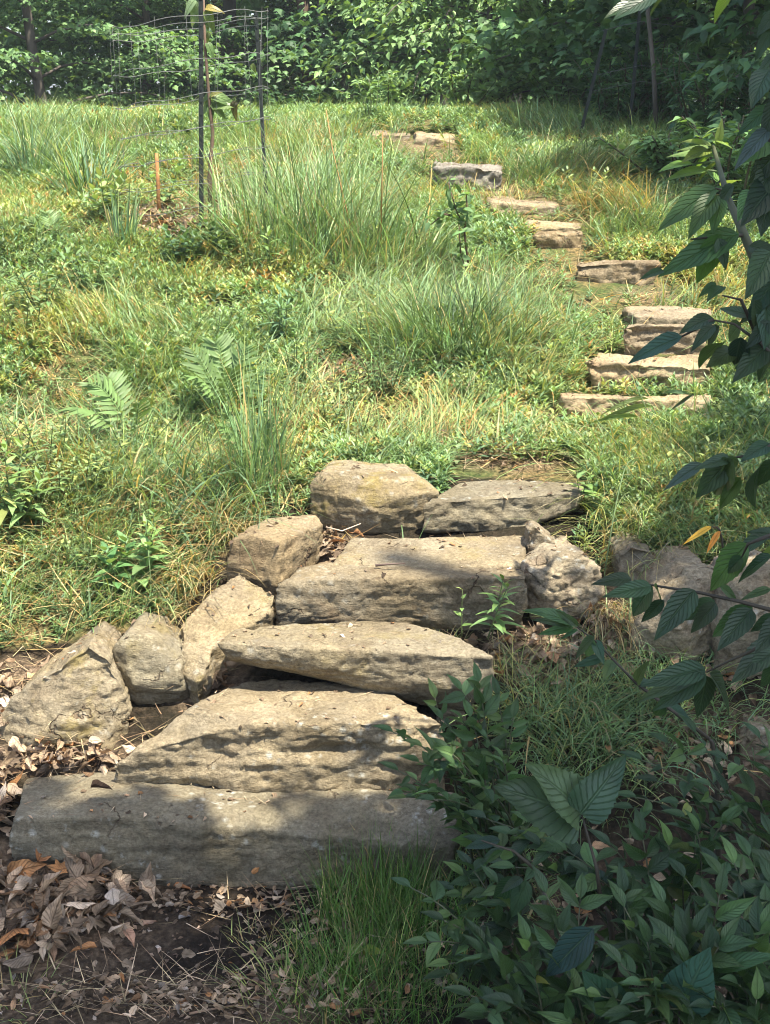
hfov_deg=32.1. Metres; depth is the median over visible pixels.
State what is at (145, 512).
oval weed
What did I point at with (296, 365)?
slope weed
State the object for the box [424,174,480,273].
young sapling
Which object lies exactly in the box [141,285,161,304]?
slope weed
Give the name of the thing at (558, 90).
shrub
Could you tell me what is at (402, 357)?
slope weed
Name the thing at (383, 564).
twig
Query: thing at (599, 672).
grass tuft
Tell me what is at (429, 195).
dry stalk
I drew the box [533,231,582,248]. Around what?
step stone
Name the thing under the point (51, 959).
twig
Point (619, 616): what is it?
grass tuft
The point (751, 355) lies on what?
leaf branch
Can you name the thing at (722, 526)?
grass tuft
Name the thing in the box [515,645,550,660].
rock chip
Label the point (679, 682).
leaf branch
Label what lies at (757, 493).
oval weed
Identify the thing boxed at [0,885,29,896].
dead leaf
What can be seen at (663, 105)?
shrub
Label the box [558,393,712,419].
step stone
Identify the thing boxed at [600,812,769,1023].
oval leaved shrub
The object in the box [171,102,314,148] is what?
grass tuft
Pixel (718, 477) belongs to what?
leaf branch
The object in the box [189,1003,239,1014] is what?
twig
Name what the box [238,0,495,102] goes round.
leafy tree
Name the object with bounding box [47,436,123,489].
oval weed
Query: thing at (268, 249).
leafy weed
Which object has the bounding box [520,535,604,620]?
boulder
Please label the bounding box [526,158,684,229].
grass tuft
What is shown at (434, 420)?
meadow grass
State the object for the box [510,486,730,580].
grass tuft
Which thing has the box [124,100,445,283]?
grass tuft
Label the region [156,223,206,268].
leafy weed
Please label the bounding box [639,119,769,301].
leafy sapling
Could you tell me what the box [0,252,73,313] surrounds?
leafy weed
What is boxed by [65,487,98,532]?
slope weed
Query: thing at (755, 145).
leaf branch
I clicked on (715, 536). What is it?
yellow leaved shoot
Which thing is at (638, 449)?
grass tuft
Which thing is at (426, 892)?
grass tuft
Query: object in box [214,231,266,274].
oval weed
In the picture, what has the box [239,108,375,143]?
grass tuft
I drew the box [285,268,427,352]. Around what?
grass tuft
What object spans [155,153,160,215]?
wooden stake
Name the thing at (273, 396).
oval weed
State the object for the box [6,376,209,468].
grass tuft
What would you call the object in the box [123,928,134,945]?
dead leaf
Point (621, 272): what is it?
step stone
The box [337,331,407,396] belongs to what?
leafy weed
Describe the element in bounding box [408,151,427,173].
slope weed
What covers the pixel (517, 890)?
leaf branch
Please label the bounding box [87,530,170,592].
leafy weed
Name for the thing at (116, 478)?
slope weed
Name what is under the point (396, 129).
grass tuft
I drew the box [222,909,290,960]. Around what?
grass tuft
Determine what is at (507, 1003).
oval leaved shrub
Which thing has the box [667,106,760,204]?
shrub
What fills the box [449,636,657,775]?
grass tuft
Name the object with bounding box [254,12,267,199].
fence post
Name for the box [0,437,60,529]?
leafy weed
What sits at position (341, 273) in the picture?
slope weed
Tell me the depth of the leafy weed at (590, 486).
4.04 m
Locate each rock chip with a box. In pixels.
[436,708,465,725]
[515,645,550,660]
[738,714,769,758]
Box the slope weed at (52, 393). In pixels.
[39,361,69,398]
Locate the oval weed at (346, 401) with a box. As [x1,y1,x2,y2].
[305,384,353,423]
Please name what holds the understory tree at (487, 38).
on the ground at (150, 717)
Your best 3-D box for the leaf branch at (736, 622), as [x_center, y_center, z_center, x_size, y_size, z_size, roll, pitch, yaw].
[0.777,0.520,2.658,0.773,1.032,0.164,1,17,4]
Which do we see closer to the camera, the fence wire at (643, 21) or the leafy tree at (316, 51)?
the fence wire at (643, 21)
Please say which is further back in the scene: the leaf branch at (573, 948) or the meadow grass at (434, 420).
the meadow grass at (434, 420)
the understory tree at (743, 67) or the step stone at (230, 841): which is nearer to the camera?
the step stone at (230, 841)
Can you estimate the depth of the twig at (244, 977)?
2.84 m
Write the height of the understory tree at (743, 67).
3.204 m
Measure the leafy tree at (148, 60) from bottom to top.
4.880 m
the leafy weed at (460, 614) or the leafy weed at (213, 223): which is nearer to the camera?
the leafy weed at (460, 614)
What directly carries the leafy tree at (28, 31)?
on the ground at (150, 717)
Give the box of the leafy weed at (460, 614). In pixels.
[454,587,471,636]
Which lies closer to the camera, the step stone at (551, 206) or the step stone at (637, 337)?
the step stone at (637, 337)
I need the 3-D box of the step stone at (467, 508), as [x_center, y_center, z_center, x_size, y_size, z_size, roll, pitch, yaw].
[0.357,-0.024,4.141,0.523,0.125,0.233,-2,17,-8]
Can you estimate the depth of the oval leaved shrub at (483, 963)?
2.66 m
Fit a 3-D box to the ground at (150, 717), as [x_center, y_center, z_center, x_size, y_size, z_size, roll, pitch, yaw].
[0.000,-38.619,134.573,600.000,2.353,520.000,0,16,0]
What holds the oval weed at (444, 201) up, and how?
on the ground at (150, 717)
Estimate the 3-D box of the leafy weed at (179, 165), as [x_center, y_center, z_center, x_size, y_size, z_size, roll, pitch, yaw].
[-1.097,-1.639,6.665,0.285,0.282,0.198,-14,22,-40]
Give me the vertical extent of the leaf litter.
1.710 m
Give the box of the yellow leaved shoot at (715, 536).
[683,526,725,584]
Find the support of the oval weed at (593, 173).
on the ground at (150, 717)
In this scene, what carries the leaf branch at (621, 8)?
attached to the overhanging tree
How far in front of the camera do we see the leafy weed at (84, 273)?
5.59 m
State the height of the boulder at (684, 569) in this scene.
0.339 m
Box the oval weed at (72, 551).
[52,522,111,575]
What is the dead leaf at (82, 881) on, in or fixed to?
on the leaf litter
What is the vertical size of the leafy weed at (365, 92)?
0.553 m
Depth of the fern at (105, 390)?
4.43 m
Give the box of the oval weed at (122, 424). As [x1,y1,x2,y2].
[109,404,177,464]
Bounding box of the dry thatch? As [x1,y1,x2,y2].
[0,105,769,805]
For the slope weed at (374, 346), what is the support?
on the ground at (150, 717)
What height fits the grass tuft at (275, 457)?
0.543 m
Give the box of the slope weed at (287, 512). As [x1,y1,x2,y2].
[271,487,311,516]
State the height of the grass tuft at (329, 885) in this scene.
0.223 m
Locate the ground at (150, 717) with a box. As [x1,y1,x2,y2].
[0,119,769,1023]
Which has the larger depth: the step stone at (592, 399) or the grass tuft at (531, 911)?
the step stone at (592, 399)
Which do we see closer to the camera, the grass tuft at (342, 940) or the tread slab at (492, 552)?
the grass tuft at (342, 940)
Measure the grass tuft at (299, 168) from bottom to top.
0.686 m
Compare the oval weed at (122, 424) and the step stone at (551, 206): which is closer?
the oval weed at (122, 424)
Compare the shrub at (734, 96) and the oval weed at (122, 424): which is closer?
the oval weed at (122, 424)
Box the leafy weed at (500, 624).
[470,573,526,639]
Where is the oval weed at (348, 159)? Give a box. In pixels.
[316,150,361,181]
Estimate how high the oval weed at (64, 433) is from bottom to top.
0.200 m
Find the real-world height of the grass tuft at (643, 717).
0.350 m
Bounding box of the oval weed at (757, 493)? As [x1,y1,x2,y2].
[738,483,769,507]
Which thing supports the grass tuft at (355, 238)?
on the ground at (150, 717)
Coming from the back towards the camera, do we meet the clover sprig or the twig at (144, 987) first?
the clover sprig
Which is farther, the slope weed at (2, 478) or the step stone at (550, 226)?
the step stone at (550, 226)
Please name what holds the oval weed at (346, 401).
on the ground at (150, 717)
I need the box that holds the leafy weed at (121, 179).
[83,167,129,222]
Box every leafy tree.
[0,0,288,107]
[0,0,417,107]
[9,0,430,108]
[190,0,467,104]
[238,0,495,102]
[247,0,592,106]
[296,0,316,88]
[488,0,743,56]
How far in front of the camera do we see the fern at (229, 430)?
4.29 m
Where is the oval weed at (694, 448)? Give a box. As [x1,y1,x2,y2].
[657,435,735,491]
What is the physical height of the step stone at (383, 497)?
0.270 m
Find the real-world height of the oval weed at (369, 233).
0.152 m
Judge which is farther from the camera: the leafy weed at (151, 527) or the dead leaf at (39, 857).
the leafy weed at (151, 527)
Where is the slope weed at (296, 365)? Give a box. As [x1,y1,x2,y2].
[282,330,324,379]
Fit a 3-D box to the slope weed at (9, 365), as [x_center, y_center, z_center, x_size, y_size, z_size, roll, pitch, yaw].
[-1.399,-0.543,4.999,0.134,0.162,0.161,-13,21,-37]
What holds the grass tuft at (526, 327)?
on the ground at (150, 717)
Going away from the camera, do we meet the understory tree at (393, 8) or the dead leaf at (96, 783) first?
the dead leaf at (96, 783)
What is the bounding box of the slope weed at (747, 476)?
[735,467,766,492]
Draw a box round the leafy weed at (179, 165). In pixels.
[138,153,189,206]
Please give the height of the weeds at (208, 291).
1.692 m
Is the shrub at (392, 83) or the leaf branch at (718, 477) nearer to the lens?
the leaf branch at (718, 477)
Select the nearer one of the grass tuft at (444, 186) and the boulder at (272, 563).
the boulder at (272, 563)
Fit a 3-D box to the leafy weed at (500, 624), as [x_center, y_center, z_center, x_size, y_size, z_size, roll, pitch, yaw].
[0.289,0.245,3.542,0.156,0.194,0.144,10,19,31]
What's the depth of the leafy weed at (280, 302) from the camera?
5.19 m
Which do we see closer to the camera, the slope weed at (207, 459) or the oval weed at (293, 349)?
the slope weed at (207, 459)
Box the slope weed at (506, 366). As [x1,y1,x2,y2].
[479,350,510,379]
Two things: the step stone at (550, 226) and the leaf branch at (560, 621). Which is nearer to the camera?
the leaf branch at (560, 621)
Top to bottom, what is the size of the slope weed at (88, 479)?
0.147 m
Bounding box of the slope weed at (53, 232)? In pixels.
[40,222,61,244]
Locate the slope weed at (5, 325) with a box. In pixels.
[0,306,25,345]
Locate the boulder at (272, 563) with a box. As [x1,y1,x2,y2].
[226,515,323,611]
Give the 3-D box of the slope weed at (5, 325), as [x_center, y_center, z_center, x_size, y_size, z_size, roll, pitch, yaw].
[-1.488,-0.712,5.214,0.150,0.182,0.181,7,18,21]
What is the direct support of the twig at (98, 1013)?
on the ground at (150, 717)
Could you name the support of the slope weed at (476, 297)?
on the ground at (150, 717)
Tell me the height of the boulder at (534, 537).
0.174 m
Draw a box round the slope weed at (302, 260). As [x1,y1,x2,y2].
[298,248,324,278]
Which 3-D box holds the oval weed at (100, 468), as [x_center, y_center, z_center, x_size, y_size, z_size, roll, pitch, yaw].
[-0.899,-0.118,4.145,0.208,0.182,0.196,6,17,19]
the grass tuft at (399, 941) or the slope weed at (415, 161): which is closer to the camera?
the grass tuft at (399, 941)
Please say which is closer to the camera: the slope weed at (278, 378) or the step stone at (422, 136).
the slope weed at (278, 378)
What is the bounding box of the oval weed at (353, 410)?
[318,386,373,437]
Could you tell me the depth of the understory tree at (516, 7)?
12.43 m
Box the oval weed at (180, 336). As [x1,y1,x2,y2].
[173,325,214,348]
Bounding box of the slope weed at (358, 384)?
[341,356,387,404]
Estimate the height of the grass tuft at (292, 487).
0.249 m
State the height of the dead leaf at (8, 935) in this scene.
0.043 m
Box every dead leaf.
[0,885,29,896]
[0,928,28,945]
[35,848,50,861]
[68,874,108,889]
[79,852,101,868]
[90,779,111,789]
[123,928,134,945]
[142,920,157,925]
[174,882,191,889]
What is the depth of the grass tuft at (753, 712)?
3.45 m
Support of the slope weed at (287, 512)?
on the ground at (150, 717)
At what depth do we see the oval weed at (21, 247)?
6.02 m
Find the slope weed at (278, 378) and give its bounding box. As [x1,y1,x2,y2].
[251,361,291,400]
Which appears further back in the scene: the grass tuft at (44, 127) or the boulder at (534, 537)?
the grass tuft at (44, 127)
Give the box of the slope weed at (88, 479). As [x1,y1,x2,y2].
[71,463,110,501]
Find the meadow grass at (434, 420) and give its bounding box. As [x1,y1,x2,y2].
[0,90,769,790]
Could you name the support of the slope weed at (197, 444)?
on the ground at (150, 717)
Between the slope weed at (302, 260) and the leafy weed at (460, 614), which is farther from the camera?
the slope weed at (302, 260)
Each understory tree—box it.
[276,0,548,105]
[339,0,629,108]
[354,0,701,105]
[415,0,769,104]
[460,0,768,103]
[509,0,769,112]
[652,0,769,145]
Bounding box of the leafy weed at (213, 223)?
[202,218,244,255]
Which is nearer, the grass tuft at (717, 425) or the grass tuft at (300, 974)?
the grass tuft at (300, 974)
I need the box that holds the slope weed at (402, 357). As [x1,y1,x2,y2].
[392,344,412,369]
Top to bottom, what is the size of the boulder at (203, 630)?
0.281 m
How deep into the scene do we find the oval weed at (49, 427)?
4.38 m
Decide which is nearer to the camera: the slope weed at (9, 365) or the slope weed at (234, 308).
the slope weed at (9, 365)
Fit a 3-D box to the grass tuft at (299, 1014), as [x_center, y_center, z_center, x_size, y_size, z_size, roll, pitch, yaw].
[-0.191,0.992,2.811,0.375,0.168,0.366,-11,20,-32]
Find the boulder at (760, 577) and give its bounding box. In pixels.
[708,549,769,678]
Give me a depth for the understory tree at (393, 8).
13.01 m
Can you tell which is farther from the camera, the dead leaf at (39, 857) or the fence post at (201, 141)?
the fence post at (201, 141)
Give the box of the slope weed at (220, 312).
[212,302,255,336]
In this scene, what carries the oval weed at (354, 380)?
on the ground at (150, 717)
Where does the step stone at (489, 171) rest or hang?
on the ground at (150, 717)
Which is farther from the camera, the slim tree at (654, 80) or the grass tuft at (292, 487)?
the slim tree at (654, 80)
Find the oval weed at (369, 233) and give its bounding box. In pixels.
[349,220,378,243]
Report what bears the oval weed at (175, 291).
on the ground at (150, 717)
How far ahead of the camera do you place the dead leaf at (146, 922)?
2.99 m
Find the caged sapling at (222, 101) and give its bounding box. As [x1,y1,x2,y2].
[184,0,255,219]
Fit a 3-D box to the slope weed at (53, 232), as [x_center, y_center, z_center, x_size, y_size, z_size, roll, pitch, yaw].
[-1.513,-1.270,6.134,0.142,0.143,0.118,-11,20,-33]
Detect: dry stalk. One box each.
[326,110,355,245]
[380,131,382,246]
[426,165,431,235]
[633,540,668,566]
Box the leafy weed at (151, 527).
[126,508,175,566]
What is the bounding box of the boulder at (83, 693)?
[0,621,132,753]
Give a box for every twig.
[46,950,55,968]
[94,985,138,1015]
[139,985,167,996]
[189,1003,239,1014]
[226,971,269,985]
[326,523,360,531]
[375,563,404,566]
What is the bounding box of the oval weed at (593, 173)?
[562,166,609,204]
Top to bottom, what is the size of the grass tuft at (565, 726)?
0.386 m
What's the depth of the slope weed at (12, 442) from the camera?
4.33 m
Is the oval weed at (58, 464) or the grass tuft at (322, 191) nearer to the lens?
the oval weed at (58, 464)
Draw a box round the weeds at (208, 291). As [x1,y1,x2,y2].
[0,101,769,745]
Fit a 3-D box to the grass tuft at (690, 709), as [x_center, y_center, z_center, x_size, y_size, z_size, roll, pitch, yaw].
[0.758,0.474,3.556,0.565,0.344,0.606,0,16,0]
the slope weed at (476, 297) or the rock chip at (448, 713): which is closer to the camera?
the rock chip at (448, 713)
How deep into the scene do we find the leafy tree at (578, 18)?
11.11 m
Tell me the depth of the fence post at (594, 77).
8.85 m
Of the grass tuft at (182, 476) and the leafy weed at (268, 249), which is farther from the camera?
the leafy weed at (268, 249)
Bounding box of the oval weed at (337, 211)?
[313,194,367,226]
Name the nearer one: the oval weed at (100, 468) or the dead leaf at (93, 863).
the dead leaf at (93, 863)
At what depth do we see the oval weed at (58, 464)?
4.09 m
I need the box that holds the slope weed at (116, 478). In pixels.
[109,455,157,504]
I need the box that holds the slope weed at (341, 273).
[333,262,347,284]
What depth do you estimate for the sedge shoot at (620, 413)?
4.07 m
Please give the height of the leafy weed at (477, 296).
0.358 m
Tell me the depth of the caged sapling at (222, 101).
6.29 m
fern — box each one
[24,209,65,245]
[53,370,154,453]
[176,333,276,420]
[216,411,281,461]
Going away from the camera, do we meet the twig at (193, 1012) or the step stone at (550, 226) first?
the twig at (193, 1012)
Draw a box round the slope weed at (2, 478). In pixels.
[0,452,49,512]
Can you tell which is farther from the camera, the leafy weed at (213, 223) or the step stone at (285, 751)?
the leafy weed at (213, 223)
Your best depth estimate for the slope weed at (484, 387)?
4.83 m
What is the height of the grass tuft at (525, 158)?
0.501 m
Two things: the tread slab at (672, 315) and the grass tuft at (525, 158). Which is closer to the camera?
the tread slab at (672, 315)
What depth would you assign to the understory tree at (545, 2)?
12.93 m
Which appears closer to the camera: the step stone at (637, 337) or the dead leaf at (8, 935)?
the dead leaf at (8, 935)
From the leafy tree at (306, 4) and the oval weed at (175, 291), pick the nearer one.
the oval weed at (175, 291)
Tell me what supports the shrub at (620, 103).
on the ground at (150, 717)
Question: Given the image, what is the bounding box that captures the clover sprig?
[343,943,380,956]
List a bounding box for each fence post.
[199,0,203,222]
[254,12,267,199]
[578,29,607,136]
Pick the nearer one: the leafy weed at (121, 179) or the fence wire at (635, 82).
the leafy weed at (121, 179)
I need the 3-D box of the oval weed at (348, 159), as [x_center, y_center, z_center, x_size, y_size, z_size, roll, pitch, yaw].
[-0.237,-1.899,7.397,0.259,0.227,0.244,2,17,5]
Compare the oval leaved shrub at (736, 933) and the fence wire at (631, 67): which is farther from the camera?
the fence wire at (631, 67)
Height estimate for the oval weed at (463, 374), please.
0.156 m
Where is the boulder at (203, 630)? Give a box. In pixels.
[181,573,273,703]
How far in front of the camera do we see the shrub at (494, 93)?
11.73 m
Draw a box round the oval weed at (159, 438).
[127,417,177,463]
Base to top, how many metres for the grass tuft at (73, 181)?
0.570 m
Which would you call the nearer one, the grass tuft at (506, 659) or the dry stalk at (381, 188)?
the grass tuft at (506, 659)
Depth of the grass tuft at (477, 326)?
5.17 m
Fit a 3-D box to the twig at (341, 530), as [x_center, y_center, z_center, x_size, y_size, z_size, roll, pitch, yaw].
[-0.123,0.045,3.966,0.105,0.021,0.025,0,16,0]
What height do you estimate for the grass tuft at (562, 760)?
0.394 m
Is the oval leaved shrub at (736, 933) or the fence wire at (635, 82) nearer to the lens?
the oval leaved shrub at (736, 933)
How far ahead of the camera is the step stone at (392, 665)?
3.40 m
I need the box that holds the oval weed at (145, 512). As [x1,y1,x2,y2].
[127,489,176,529]
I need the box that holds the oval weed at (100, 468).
[48,440,122,499]
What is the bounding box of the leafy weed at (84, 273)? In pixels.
[56,234,110,292]
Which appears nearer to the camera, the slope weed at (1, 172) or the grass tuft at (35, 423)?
the grass tuft at (35, 423)
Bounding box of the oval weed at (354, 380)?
[312,356,367,407]
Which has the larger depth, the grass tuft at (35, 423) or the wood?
the wood
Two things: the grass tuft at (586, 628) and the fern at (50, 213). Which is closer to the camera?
the grass tuft at (586, 628)
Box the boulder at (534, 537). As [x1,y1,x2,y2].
[523,520,554,553]
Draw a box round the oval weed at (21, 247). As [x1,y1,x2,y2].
[4,238,34,262]
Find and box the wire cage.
[110,8,272,222]
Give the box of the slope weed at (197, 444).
[179,428,211,460]
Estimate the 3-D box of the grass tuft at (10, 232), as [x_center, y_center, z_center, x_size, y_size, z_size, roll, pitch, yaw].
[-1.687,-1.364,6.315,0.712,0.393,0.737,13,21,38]
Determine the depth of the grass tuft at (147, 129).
8.76 m
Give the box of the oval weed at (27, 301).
[0,289,44,332]
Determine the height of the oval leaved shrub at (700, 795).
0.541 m
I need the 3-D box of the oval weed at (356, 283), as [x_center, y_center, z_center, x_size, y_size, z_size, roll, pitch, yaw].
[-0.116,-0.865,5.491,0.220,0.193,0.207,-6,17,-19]
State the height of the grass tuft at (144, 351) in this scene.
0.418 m
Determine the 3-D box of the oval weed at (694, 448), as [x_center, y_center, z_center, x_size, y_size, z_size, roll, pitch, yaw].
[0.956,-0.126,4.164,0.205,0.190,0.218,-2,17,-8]
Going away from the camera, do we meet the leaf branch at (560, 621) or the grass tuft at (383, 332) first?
the leaf branch at (560, 621)
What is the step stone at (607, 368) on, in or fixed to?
on the ground at (150, 717)
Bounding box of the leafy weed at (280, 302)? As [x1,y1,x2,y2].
[252,282,301,343]
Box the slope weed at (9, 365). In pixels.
[0,349,22,378]
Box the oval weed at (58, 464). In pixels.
[18,445,81,504]
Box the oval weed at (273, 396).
[238,380,287,426]
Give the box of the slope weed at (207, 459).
[186,449,239,501]
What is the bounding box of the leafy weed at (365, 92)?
[349,46,387,128]
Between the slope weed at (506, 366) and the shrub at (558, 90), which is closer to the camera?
the slope weed at (506, 366)
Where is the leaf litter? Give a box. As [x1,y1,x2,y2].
[0,133,769,1023]
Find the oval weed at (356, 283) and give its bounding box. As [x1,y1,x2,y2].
[338,276,386,316]
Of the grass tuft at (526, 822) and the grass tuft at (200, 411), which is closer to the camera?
the grass tuft at (526, 822)
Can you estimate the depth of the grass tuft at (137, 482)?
4.24 m
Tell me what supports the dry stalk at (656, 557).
on the boulder at (684, 569)
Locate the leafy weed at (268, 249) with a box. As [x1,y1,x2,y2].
[253,225,289,275]
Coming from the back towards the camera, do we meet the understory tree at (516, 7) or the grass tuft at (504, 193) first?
the understory tree at (516, 7)
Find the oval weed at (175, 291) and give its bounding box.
[153,287,188,308]
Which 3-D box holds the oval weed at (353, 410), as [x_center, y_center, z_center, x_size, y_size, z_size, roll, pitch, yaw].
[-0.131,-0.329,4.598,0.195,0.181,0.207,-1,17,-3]
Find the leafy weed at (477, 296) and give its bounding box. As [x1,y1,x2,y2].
[444,254,513,330]
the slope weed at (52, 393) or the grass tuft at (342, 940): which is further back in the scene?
the slope weed at (52, 393)
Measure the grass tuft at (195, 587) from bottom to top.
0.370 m
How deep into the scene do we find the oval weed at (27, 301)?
5.21 m
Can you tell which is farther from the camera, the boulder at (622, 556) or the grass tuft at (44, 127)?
the grass tuft at (44, 127)
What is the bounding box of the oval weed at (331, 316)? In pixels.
[323,300,377,348]
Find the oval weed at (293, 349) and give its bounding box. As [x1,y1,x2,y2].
[265,331,310,366]
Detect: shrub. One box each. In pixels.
[0,51,131,105]
[233,81,333,107]
[329,71,414,106]
[374,661,542,915]
[391,850,589,1023]
[441,69,532,106]
[441,865,627,1023]
[463,804,745,992]
[517,65,627,110]
[568,57,678,125]
[570,861,769,1023]
[592,130,715,182]
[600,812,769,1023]
[604,33,752,123]
[614,714,769,908]
[648,40,767,134]
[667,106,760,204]
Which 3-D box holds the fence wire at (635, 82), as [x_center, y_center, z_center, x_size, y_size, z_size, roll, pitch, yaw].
[1.755,-2.894,9.104,0.899,0.069,0.073,-9,19,-28]
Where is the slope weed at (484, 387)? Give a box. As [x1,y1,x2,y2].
[466,373,499,404]
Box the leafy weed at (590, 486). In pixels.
[566,467,600,499]
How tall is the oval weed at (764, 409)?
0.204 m
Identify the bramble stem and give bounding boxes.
[493,755,625,977]
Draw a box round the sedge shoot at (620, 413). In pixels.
[585,374,693,576]
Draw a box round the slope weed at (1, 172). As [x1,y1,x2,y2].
[0,160,13,188]
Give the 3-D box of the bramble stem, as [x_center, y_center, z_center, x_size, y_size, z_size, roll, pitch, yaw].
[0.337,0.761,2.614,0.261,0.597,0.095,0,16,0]
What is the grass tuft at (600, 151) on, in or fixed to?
on the ground at (150, 717)
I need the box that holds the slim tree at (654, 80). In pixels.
[646,7,658,130]
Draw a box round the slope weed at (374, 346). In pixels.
[359,334,400,387]
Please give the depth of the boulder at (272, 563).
3.74 m
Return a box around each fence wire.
[594,81,689,90]
[598,65,682,74]
[603,21,688,30]
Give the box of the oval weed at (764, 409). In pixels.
[710,387,769,434]
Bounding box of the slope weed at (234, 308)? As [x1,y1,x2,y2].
[213,300,241,322]
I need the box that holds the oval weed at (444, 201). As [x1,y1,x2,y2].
[424,192,461,223]
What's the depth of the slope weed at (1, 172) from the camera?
7.20 m
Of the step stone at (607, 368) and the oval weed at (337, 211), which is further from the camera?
the oval weed at (337, 211)
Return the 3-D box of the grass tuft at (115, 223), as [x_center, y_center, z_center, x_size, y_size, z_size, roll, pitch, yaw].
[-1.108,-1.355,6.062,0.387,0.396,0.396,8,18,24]
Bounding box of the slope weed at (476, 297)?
[458,286,488,307]
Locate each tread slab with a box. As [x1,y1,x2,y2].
[333,535,525,568]
[622,305,711,324]
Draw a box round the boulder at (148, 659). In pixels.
[112,612,189,704]
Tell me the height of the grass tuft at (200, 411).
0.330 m
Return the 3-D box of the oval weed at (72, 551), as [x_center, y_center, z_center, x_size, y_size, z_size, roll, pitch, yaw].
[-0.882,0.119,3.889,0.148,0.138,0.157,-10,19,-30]
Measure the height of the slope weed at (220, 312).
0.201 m
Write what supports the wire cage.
on the ground at (150, 717)
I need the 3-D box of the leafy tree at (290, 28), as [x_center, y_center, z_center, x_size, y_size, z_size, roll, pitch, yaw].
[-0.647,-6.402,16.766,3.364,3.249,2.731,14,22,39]
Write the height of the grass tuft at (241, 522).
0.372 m
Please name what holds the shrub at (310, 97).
on the ground at (150, 717)
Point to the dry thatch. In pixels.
(52, 417)
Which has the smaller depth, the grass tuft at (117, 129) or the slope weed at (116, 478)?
the slope weed at (116, 478)
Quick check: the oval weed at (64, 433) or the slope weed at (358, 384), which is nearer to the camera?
the oval weed at (64, 433)
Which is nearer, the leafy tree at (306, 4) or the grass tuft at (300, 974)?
the grass tuft at (300, 974)
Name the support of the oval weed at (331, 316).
on the ground at (150, 717)
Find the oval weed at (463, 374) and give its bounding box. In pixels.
[446,361,499,398]
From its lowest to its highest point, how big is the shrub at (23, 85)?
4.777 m
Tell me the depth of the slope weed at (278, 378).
4.80 m
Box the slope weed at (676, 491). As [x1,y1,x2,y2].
[629,448,685,504]
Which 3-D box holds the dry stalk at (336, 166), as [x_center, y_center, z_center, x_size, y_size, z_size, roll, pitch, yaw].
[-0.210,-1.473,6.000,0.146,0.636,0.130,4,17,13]
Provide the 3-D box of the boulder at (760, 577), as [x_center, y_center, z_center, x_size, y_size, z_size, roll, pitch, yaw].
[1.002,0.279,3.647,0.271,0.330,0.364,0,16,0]
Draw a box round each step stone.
[9,771,461,889]
[114,679,444,792]
[217,621,494,710]
[275,563,527,630]
[309,460,438,533]
[367,130,410,142]
[413,131,456,145]
[422,480,582,533]
[430,161,501,190]
[485,196,559,215]
[524,219,580,234]
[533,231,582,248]
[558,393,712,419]
[576,260,660,285]
[585,353,710,394]
[623,323,705,354]
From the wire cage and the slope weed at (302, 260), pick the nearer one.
the slope weed at (302, 260)
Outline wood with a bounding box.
[0,0,769,112]
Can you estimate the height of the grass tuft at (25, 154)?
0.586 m
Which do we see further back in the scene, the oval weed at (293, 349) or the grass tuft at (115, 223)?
the grass tuft at (115, 223)
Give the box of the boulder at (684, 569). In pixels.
[627,546,715,660]
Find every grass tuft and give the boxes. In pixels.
[0,91,107,180]
[0,105,181,201]
[0,109,104,139]
[0,183,93,258]
[0,380,102,459]
[0,450,207,604]
[0,940,66,1023]
[1,395,276,531]
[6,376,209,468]
[22,400,353,623]
[32,108,174,144]
[67,547,266,640]
[71,305,240,401]
[79,173,145,244]
[90,103,227,145]
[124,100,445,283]
[139,360,305,445]
[156,478,303,563]
[170,79,478,278]
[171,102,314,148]
[177,336,360,502]
[179,110,429,217]
[202,908,385,1023]
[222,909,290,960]
[236,456,359,516]
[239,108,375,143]
[239,906,441,1023]
[248,152,509,277]
[254,856,446,990]
[267,108,416,145]
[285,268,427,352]
[287,915,475,1023]
[292,808,451,946]
[298,250,522,387]
[301,868,511,1023]
[308,237,591,396]
[327,815,493,971]
[379,848,582,952]
[406,166,485,196]
[434,622,479,639]
[434,625,699,828]
[440,798,476,884]
[445,280,614,405]
[446,747,585,903]
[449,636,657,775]
[454,622,586,755]
[466,174,539,203]
[476,123,633,182]
[497,389,767,556]
[498,121,655,180]
[508,617,665,744]
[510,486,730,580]
[511,574,721,737]
[512,661,708,844]
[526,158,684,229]
[540,646,738,816]
[557,597,670,668]
[563,170,735,237]
[570,359,769,490]
[570,633,765,759]
[597,488,769,578]
[599,645,769,794]
[606,593,761,716]
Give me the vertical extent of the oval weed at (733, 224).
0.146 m
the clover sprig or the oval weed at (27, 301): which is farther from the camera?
the oval weed at (27, 301)
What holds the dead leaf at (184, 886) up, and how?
on the ground at (150, 717)
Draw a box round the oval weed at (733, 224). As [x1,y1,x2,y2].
[728,212,754,230]
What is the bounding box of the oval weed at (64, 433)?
[5,408,71,467]
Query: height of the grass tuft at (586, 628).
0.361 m
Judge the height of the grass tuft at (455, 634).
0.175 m
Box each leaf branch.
[464,835,547,1007]
[522,608,721,892]
[536,926,769,1023]
[591,527,769,653]
[604,0,729,23]
[628,248,769,382]
[635,640,769,718]
[664,440,769,509]
[733,10,769,236]
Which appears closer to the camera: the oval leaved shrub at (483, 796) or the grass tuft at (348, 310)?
the oval leaved shrub at (483, 796)
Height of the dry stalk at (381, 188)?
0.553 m
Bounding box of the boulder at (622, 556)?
[608,531,654,586]
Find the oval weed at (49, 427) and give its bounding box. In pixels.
[40,414,91,457]
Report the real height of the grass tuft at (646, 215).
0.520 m
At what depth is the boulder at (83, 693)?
3.42 m
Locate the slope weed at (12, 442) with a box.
[0,413,39,463]
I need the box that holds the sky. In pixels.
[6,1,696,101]

